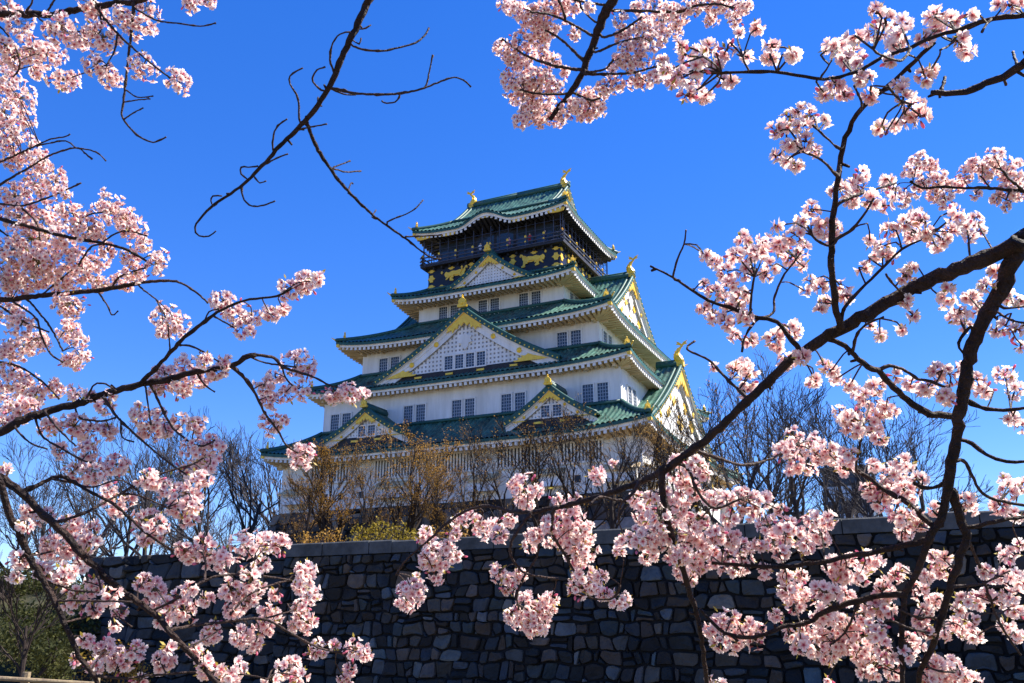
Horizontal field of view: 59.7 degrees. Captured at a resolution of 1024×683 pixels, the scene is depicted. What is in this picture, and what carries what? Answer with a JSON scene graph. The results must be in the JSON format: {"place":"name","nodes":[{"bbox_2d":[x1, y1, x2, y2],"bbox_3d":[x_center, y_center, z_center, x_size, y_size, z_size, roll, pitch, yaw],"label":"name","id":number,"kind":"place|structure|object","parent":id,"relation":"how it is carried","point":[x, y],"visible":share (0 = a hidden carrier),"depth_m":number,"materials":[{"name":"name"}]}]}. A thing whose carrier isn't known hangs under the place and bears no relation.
{"place":"outdoors","nodes":[
{"label":"outdoors","id":0,"kind":"place"},
{"bbox_2d":[0,585,85,682],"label":"grass bank","id":1,"kind":"structure","parent":0,"point":[16,673],"depth_m":53.50,"materials":[{"name":"green plant"}]},
{"bbox_2d":[0,567,28,597],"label":"shrub","id":2,"kind":"object","parent":1,"relation":"on","point":[18,588],"visible":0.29,"depth_m":62.80,"materials":[{"name":"green plant"}]},
{"bbox_2d":[0,594,37,628],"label":"shrub","id":3,"kind":"object","parent":1,"relation":"on","point":[23,607],"visible":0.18,"depth_m":51.97,"materials":[{"name":"green plant"}]},
{"bbox_2d":[0,611,45,660],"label":"shrub","id":4,"kind":"object","parent":1,"relation":"on","point":[11,622],"visible":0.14,"depth_m":44.69,"materials":[{"name":"green plant"}]},
{"bbox_2d":[1,557,49,593],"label":"shrub","id":5,"kind":"object","parent":1,"relation":"on","point":[27,574],"visible":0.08,"depth_m":64.85,"materials":[{"name":"green plant"}]},
{"bbox_2d":[0,606,74,645],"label":"shrub","id":6,"kind":"object","parent":1,"relation":"on","point":[48,621],"visible":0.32,"depth_m":49.14,"materials":[{"name":"green plant"}]},
{"bbox_2d":[18,573,82,596],"bbox_3d":[-32.265,17.184,62.571,5.879,2.905,2.896,-8,-20,24],"label":"shrub","id":7,"kind":"object","parent":1,"relation":"on","point":[30,584],"visible":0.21,"depth_m":62.43,"materials":[{"name":"green plant"}]},
{"bbox_2d":[38,574,88,623],"bbox_3d":[-27.842,16.574,57.069,5.912,3.460,2.846,-8,-20,24],"label":"shrub","id":8,"kind":"object","parent":1,"relation":"on","point":[65,597],"visible":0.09,"depth_m":57.26,"materials":[{"name":"green plant"}]},
{"bbox_2d":[22,604,105,652],"bbox_3d":[-25.174,15.931,50.087,5.769,2.947,2.588,-8,-20,24],"label":"shrub","id":9,"kind":"object","parent":1,"relation":"on","point":[82,627],"visible":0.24,"depth_m":49.28,"materials":[{"name":"green plant"}]},
{"bbox_2d":[0,60,207,409],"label":"cherry branch","id":10,"kind":"object","parent":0,"point":[35,255],"visible":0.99,"depth_m":4.11,"materials":[{"name":"pink plant"}]},
{"bbox_2d":[0,0,216,142],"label":"cherry branch","id":11,"kind":"object","parent":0,"point":[38,51],"visible":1,"depth_m":3.64,"materials":[{"name":"pink plant"}]},
{"bbox_2d":[194,0,471,259],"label":"cherry branch","id":12,"kind":"object","parent":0,"point":[358,21],"visible":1,"depth_m":3.18,"materials":[{"name":"brown plant"}]},
{"bbox_2d":[0,0,1023,583],"label":"sky","id":13,"kind":"structure","parent":0,"point":[656,168],"materials":[{"name":"blue"}]},
{"bbox_2d":[491,0,753,131],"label":"cherry branch","id":14,"kind":"object","parent":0,"point":[526,86],"visible":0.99,"depth_m":4.17,"materials":[{"name":"pink plant"}]},
{"bbox_2d":[821,465,878,517],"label":"office building","id":15,"kind":"structure","parent":0,"point":[852,478],"depth_m":104.71,"materials":[{"name":"grey glass"}]},
{"bbox_2d":[827,487,837,501],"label":"window","id":16,"kind":"structure","parent":15,"relation":"in","point":[831,488],"depth_m":105.11,"materials":[{"name":"blue glass"}]},
{"bbox_2d":[841,486,851,500],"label":"window","id":17,"kind":"structure","parent":15,"relation":"in","point":[844,491],"depth_m":104.49,"materials":[{"name":"blue glass"}]},
{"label":"terrace ground","id":18,"kind":"structure","parent":0,"visible":0},
{"bbox_2d":[269,442,341,543],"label":"bare tree","id":19,"kind":"object","parent":18,"relation":"on","point":[318,487],"visible":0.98,"depth_m":59.54,"materials":[{"name":"brown plant"}]},
{"bbox_2d":[294,527,345,543],"bbox_3d":[-10.567,10.963,48.977,3.351,1.589,1.471,-8,-20,24],"label":"shrub","id":20,"kind":"object","parent":18,"relation":"on","point":[331,537],"visible":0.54,"depth_m":48.84,"materials":[{"name":"yellow plant"}]},
{"bbox_2d":[284,438,383,541],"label":"bare tree","id":21,"kind":"object","parent":18,"relation":"on","point":[325,520],"visible":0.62,"depth_m":62.87,"materials":[{"name":"brown plant"}]},
{"bbox_2d":[338,433,410,539],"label":"bare tree","id":22,"kind":"object","parent":18,"relation":"on","point":[366,520],"visible":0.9,"depth_m":57.77,"materials":[{"name":"brown plant"}]},
{"bbox_2d":[346,516,419,540],"bbox_3d":[-6.753,10.231,47.285,4.953,1.947,1.717,-8,-20,24],"label":"shrub","id":23,"kind":"object","parent":18,"relation":"on","point":[378,534],"visible":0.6,"depth_m":47.22,"materials":[{"name":"yellow plant"}]},
{"bbox_2d":[358,422,462,539],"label":"bare tree","id":24,"kind":"object","parent":18,"relation":"on","point":[414,507],"visible":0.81,"depth_m":59.34,"materials":[{"name":"brown plant"}]},
{"bbox_2d":[405,439,475,537],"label":"bare tree","id":25,"kind":"object","parent":18,"relation":"on","point":[432,483],"visible":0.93,"depth_m":55.30,"materials":[{"name":"brown plant"}]},
{"bbox_2d":[418,525,469,538],"bbox_3d":[-3.441,10.028,45.670,3.130,1.334,1.372,-8,-20,24],"label":"shrub","id":26,"kind":"object","parent":18,"relation":"on","point":[447,532],"visible":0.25,"depth_m":45.49,"materials":[{"name":"yellow plant"}]},
{"bbox_2d":[442,417,516,536],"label":"bare tree","id":27,"kind":"object","parent":18,"relation":"on","point":[471,526],"visible":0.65,"depth_m":56.96,"materials":[{"name":"brown plant"}]},
{"bbox_2d":[256,168,744,548],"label":"castle tower","id":28,"kind":"structure","parent":18,"relation":"on","point":[520,330],"depth_m":82.28,"materials":[{"name":"white paint"}]},
{"bbox_2d":[309,462,349,484],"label":"slatted window","id":29,"kind":"structure","parent":28,"relation":"in","point":[346,470],"depth_m":81.52,"materials":[{"name":"white paint"}]},
{"bbox_2d":[329,413,340,430],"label":"window","id":30,"kind":"structure","parent":28,"relation":"in","point":[335,419],"depth_m":86.54,"materials":[{"name":"white paint"}]},
{"bbox_2d":[341,412,352,425],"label":"window","id":31,"kind":"structure","parent":28,"relation":"in","point":[346,416],"depth_m":86.14,"materials":[{"name":"white paint"}]},
{"bbox_2d":[357,424,366,437],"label":"window","id":32,"kind":"structure","parent":28,"relation":"in","point":[360,429],"depth_m":81.32,"materials":[{"name":"white paint"}]},
{"bbox_2d":[366,424,376,436],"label":"window","id":33,"kind":"structure","parent":28,"relation":"in","point":[371,428],"depth_m":80.89,"materials":[{"name":"white paint"}]},
{"bbox_2d":[378,357,388,371],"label":"window","id":34,"kind":"structure","parent":28,"relation":"in","point":[383,363],"depth_m":88.86,"materials":[{"name":"white paint"}]},
{"bbox_2d":[372,456,413,479],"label":"slatted window","id":35,"kind":"structure","parent":28,"relation":"in","point":[380,465],"depth_m":79.30,"materials":[{"name":"white paint"}]},
{"bbox_2d":[389,355,400,368],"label":"window","id":36,"kind":"structure","parent":28,"relation":"in","point":[394,360],"depth_m":88.38,"materials":[{"name":"white paint"}]},
{"bbox_2d":[402,404,413,422],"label":"window","id":37,"kind":"structure","parent":28,"relation":"in","point":[408,410],"depth_m":83.17,"materials":[{"name":"white paint"}]},
{"bbox_2d":[415,403,426,421],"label":"window","id":38,"kind":"structure","parent":28,"relation":"in","point":[421,408],"depth_m":82.60,"materials":[{"name":"white paint"}]},
{"bbox_2d":[438,305,448,321],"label":"window","id":39,"kind":"structure","parent":28,"relation":"in","point":[443,311],"depth_m":91.27,"materials":[{"name":"white paint"}]},
{"bbox_2d":[443,354,453,371],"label":"window","id":40,"kind":"structure","parent":28,"relation":"in","point":[448,360],"depth_m":82.56,"materials":[{"name":"white paint"}]},
{"bbox_2d":[432,451,473,473],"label":"slatted window","id":41,"kind":"structure","parent":28,"relation":"in","point":[457,454],"depth_m":76.51,"materials":[{"name":"white paint"}]},
{"bbox_2d":[449,304,459,317],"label":"window","id":42,"kind":"structure","parent":28,"relation":"in","point":[453,309],"depth_m":90.81,"materials":[{"name":"white paint"}]},
{"bbox_2d":[451,398,462,417],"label":"window","id":43,"kind":"structure","parent":28,"relation":"in","point":[456,404],"depth_m":81.06,"materials":[{"name":"white paint"}]},
{"bbox_2d":[454,353,464,369],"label":"window","id":44,"kind":"structure","parent":28,"relation":"in","point":[459,359],"depth_m":82.10,"materials":[{"name":"white paint"}]},
{"bbox_2d":[464,397,475,415],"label":"window","id":45,"kind":"structure","parent":28,"relation":"in","point":[469,403],"depth_m":80.51,"materials":[{"name":"white paint"}]},
{"bbox_2d":[465,351,475,368],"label":"window","id":46,"kind":"structure","parent":28,"relation":"in","point":[470,357],"depth_m":81.64,"materials":[{"name":"white paint"}]},
{"bbox_2d":[475,350,486,366],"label":"window","id":47,"kind":"structure","parent":28,"relation":"in","point":[481,355],"depth_m":81.18,"materials":[{"name":"white paint"}]},
{"bbox_2d":[477,298,488,315],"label":"window","id":48,"kind":"structure","parent":28,"relation":"in","point":[482,305],"depth_m":89.44,"materials":[{"name":"white paint"}]},
{"bbox_2d":[489,296,500,313],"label":"window","id":49,"kind":"structure","parent":28,"relation":"in","point":[495,302],"depth_m":88.89,"materials":[{"name":"white paint"}]},
{"bbox_2d":[500,392,512,411],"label":"window","id":50,"kind":"structure","parent":28,"relation":"in","point":[506,399],"depth_m":79.01,"materials":[{"name":"white paint"}]},
{"bbox_2d":[495,444,539,469],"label":"slatted window","id":51,"kind":"structure","parent":28,"relation":"in","point":[515,449],"depth_m":74.28,"materials":[{"name":"white paint"}]},
{"bbox_2d":[514,391,526,410],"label":"window","id":52,"kind":"structure","parent":28,"relation":"in","point":[520,397],"depth_m":78.49,"materials":[{"name":"white paint"}]},
{"bbox_2d":[518,291,529,309],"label":"window","id":53,"kind":"structure","parent":28,"relation":"in","point":[523,298],"depth_m":87.61,"materials":[{"name":"white paint"}]},
{"bbox_2d":[530,289,541,307],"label":"window","id":54,"kind":"structure","parent":28,"relation":"in","point":[536,295],"depth_m":87.05,"materials":[{"name":"white paint"}]},
{"bbox_2d":[540,404,550,418],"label":"window","id":55,"kind":"structure","parent":28,"relation":"in","point":[546,407],"depth_m":73.90,"materials":[{"name":"white paint"}]},
{"bbox_2d":[551,403,562,417],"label":"window","id":56,"kind":"structure","parent":28,"relation":"in","point":[554,409],"depth_m":73.48,"materials":[{"name":"white paint"}]},
{"bbox_2d":[556,330,568,349],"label":"window","id":57,"kind":"structure","parent":28,"relation":"in","point":[562,337],"depth_m":81.02,"materials":[{"name":"white paint"}]},
{"bbox_2d":[569,290,573,299],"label":"window","id":58,"kind":"structure","parent":28,"relation":"in","point":[571,296],"depth_m":87.49,"materials":[{"name":"white paint"}]},
{"bbox_2d":[569,328,582,344],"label":"window","id":59,"kind":"structure","parent":28,"relation":"in","point":[575,334],"depth_m":80.47,"materials":[{"name":"white paint"}]},
{"bbox_2d":[559,438,604,464],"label":"slatted window","id":60,"kind":"structure","parent":28,"relation":"in","point":[582,459],"depth_m":71.80,"materials":[{"name":"white paint"}]},
{"bbox_2d":[581,382,594,402],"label":"window","id":61,"kind":"structure","parent":28,"relation":"in","point":[587,389],"depth_m":75.87,"materials":[{"name":"white paint"}]},
{"bbox_2d":[596,381,609,401],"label":"window","id":62,"kind":"structure","parent":28,"relation":"in","point":[603,387],"depth_m":75.34,"materials":[{"name":"white paint"}]},
{"bbox_2d":[602,329,607,352],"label":"window","id":63,"kind":"structure","parent":28,"relation":"in","point":[604,334],"depth_m":80.88,"materials":[{"name":"white paint"}]},
{"bbox_2d":[608,333,612,352],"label":"window","id":64,"kind":"structure","parent":28,"relation":"in","point":[610,340],"depth_m":82.14,"materials":[{"name":"white paint"}]},
{"bbox_2d":[626,383,632,404],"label":"window","id":65,"kind":"structure","parent":28,"relation":"in","point":[628,388],"depth_m":76.41,"materials":[{"name":"white paint"}]},
{"bbox_2d":[632,387,636,406],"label":"window","id":66,"kind":"structure","parent":28,"relation":"in","point":[634,392],"depth_m":77.71,"materials":[{"name":"white paint"}]},
{"bbox_2d":[709,478,719,495],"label":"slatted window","id":67,"kind":"structure","parent":28,"relation":"in","point":[711,478],"depth_m":89.64,"materials":[{"name":"white paint"}]},
{"bbox_2d":[457,421,559,533],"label":"bare tree","id":68,"kind":"object","parent":18,"relation":"on","point":[503,503],"visible":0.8,"depth_m":53.94,"materials":[{"name":"brown plant"}]},
{"bbox_2d":[473,414,584,531],"bbox_3d":[0.826,8.769,55.649,6.252,10.028,6.753,-11,-21,31],"label":"bare tree","id":69,"kind":"object","parent":18,"relation":"on","point":[535,517],"visible":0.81,"depth_m":55.32,"materials":[{"name":"brown plant"}]},
{"bbox_2d":[511,406,628,529],"bbox_3d":[3.554,8.980,57.614,5.423,10.845,7.956,14,-22,-36],"label":"bare tree","id":70,"kind":"object","parent":18,"relation":"on","point":[562,480],"visible":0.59,"depth_m":56.97,"materials":[{"name":"brown plant"}]},
{"bbox_2d":[537,392,670,528],"bbox_3d":[5.292,7.434,51.090,7.482,9.732,6.562,0,-18,-1],"label":"bare tree","id":71,"kind":"object","parent":18,"relation":"on","point":[613,507],"visible":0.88,"depth_m":50.70,"materials":[{"name":"brown plant"}]},
{"bbox_2d":[598,395,698,524],"bbox_3d":[8.721,8.410,53.833,5.972,9.580,6.451,6,-19,-18],"label":"bare tree","id":72,"kind":"object","parent":18,"relation":"on","point":[632,478],"visible":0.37,"depth_m":53.60,"materials":[{"name":"brown plant"}]},
{"bbox_2d":[632,379,758,521],"bbox_3d":[10.119,6.843,49.356,7.184,9.793,4.897,-2,-18,5],"label":"bare tree","id":73,"kind":"object","parent":18,"relation":"on","point":[714,395],"visible":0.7,"depth_m":49.45,"materials":[{"name":"brown plant"}]},
{"bbox_2d":[640,406,763,521],"bbox_3d":[11.144,8.088,52.255,7.067,9.192,6.198,9,-20,-25],"label":"bare tree","id":74,"kind":"object","parent":18,"relation":"on","point":[697,508],"visible":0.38,"depth_m":52.18,"materials":[{"name":"brown plant"}]},
{"bbox_2d":[655,380,839,524],"bbox_3d":[17.641,8.636,62.028,12.865,14.281,14.062,13,-22,-34],"label":"bare tree","id":75,"kind":"object","parent":18,"relation":"on","point":[777,465],"visible":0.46,"depth_m":63.39,"materials":[{"name":"brown plant"}]},
{"bbox_2d":[700,349,832,521],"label":"bare tree","id":76,"kind":"object","parent":18,"relation":"on","point":[788,500],"visible":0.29,"depth_m":72.12,"materials":[{"name":"brown plant"}]},
{"bbox_2d":[722,373,865,520],"bbox_3d":[19.314,8.829,62.150,9.749,13.954,8.960,-13,-22,36],"label":"bare tree","id":77,"kind":"object","parent":18,"relation":"on","point":[796,514],"visible":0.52,"depth_m":62.33,"materials":[{"name":"brown plant"}]},
{"bbox_2d":[764,385,978,520],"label":"bare tree","id":78,"kind":"object","parent":18,"relation":"on","point":[811,421],"visible":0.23,"depth_m":76.93,"materials":[{"name":"brown plant"}]},
{"bbox_2d":[823,388,940,517],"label":"bare tree","id":79,"kind":"object","parent":18,"relation":"on","point":[856,492],"visible":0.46,"depth_m":65.20,"materials":[{"name":"brown plant"}]},
{"bbox_2d":[852,401,993,517],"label":"bare tree","id":80,"kind":"object","parent":18,"relation":"on","point":[921,497],"visible":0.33,"depth_m":71.16,"materials":[{"name":"brown plant"}]},
{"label":"castle bank","id":81,"kind":"structure","parent":0,"visible":0},
{"bbox_2d":[0,455,80,576],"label":"bare tree","id":82,"kind":"object","parent":81,"relation":"on","point":[27,536],"visible":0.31,"depth_m":118.90,"materials":[{"name":"brown plant"}]},
{"bbox_2d":[0,433,94,571],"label":"bare tree","id":83,"kind":"object","parent":81,"relation":"on","point":[43,528],"visible":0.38,"depth_m":143.39,"materials":[{"name":"brown plant"}]},
{"bbox_2d":[10,433,218,583],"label":"bare tree","id":84,"kind":"object","parent":81,"relation":"on","point":[105,533],"visible":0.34,"depth_m":123.20,"materials":[{"name":"brown plant"}]},
{"bbox_2d":[60,409,194,565],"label":"bare tree","id":85,"kind":"object","parent":81,"relation":"on","point":[146,503],"visible":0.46,"depth_m":98.40,"materials":[{"name":"brown plant"}]},
{"bbox_2d":[78,422,186,555],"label":"bare tree","id":86,"kind":"object","parent":81,"relation":"on","point":[126,550],"visible":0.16,"depth_m":132.04,"materials":[{"name":"brown plant"}]},
{"bbox_2d":[104,431,246,553],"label":"bare tree","id":87,"kind":"object","parent":81,"relation":"on","point":[179,522],"visible":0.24,"depth_m":131.19,"materials":[{"name":"brown plant"}]},
{"bbox_2d":[133,407,268,553],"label":"bare tree","id":88,"kind":"object","parent":81,"relation":"on","point":[207,529],"visible":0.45,"depth_m":110.73,"materials":[{"name":"brown plant"}]},
{"bbox_2d":[152,422,279,552],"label":"bare tree","id":89,"kind":"object","parent":81,"relation":"on","point":[234,495],"visible":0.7,"depth_m":91.05,"materials":[{"name":"brown plant"}]},
{"bbox_2d":[161,423,291,552],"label":"bare tree","id":90,"kind":"object","parent":81,"relation":"on","point":[270,479],"visible":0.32,"depth_m":119.60,"materials":[{"name":"brown plant"}]},
{"bbox_3d":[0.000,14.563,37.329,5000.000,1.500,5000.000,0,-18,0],"label":"ground","id":91,"kind":"structure","parent":0,"visible":0},
{"bbox_2d":[0,620,72,675],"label":"shrub","id":92,"kind":"object","parent":91,"relation":"on","point":[57,648],"visible":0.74,"depth_m":40.65,"materials":[{"name":"green plant"}]},
{"bbox_2d":[0,556,77,682],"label":"crooked tree","id":93,"kind":"object","parent":91,"relation":"on","point":[25,644],"visible":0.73,"depth_m":36.81,"materials":[{"name":"brown plant"}]},
{"bbox_2d":[0,672,99,682],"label":"rail fence","id":94,"kind":"object","parent":91,"relation":"on","point":[25,677],"visible":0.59,"depth_m":18.71,"materials":[{"name":"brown wood"}]},
{"bbox_2d":[28,653,80,679],"bbox_3d":[-22.634,16.091,44.000,3.217,1.663,1.601,-8,-20,24],"label":"shrub","id":95,"kind":"object","parent":91,"relation":"on","point":[61,674],"visible":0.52,"depth_m":43.64,"materials":[{"name":"green plant"}]},
{"bbox_2d":[73,639,152,682],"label":"shrub","id":96,"kind":"object","parent":91,"relation":"on","point":[85,677],"visible":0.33,"depth_m":45.75,"materials":[{"name":"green plant"}]},
{"bbox_2d":[66,549,286,682],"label":"stone wall","id":97,"kind":"structure","parent":91,"relation":"on","point":[125,571],"depth_m":47.56,"materials":[{"name":"black stone"}]},
{"bbox_2d":[0,456,373,682],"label":"cherry tree","id":98,"kind":"object","parent":91,"relation":"on","point":[76,545],"visible":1,"depth_m":2.88,"materials":[{"name":"pink plant"}]},
{"bbox_2d":[0,269,371,489],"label":"cherry branch","id":99,"kind":"object","parent":98,"relation":"attached to","point":[302,283],"visible":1,"depth_m":3.27,"materials":[{"name":"pink plant"}]},
{"bbox_2d":[269,510,1023,682],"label":"stone wall","id":100,"kind":"structure","parent":91,"relation":"on","point":[454,628],"depth_m":37.62,"materials":[{"name":"black stone"}]},
{"bbox_2d":[393,42,1023,682],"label":"cherry tree","id":101,"kind":"object","parent":91,"relation":"on","point":[843,636],"visible":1,"depth_m":2.62,"materials":[{"name":"pink plant"}]},
{"bbox_2d":[656,0,1023,137],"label":"cherry branch","id":102,"kind":"object","parent":101,"relation":"attached to","point":[846,48],"visible":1,"depth_m":2.12,"materials":[{"name":"pink plant"}]},
{"bbox_2d":[881,147,1023,213],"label":"cherry branch","id":103,"kind":"object","parent":101,"relation":"attached to","point":[998,165],"visible":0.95,"depth_m":3.86,"materials":[{"name":"pink plant"}]},
{"bbox_2d":[927,50,1023,97],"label":"cherry branch","id":104,"kind":"object","parent":101,"relation":"attached to","point":[1017,67],"visible":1,"depth_m":2.35,"materials":[{"name":"brown plant"}]}
]}

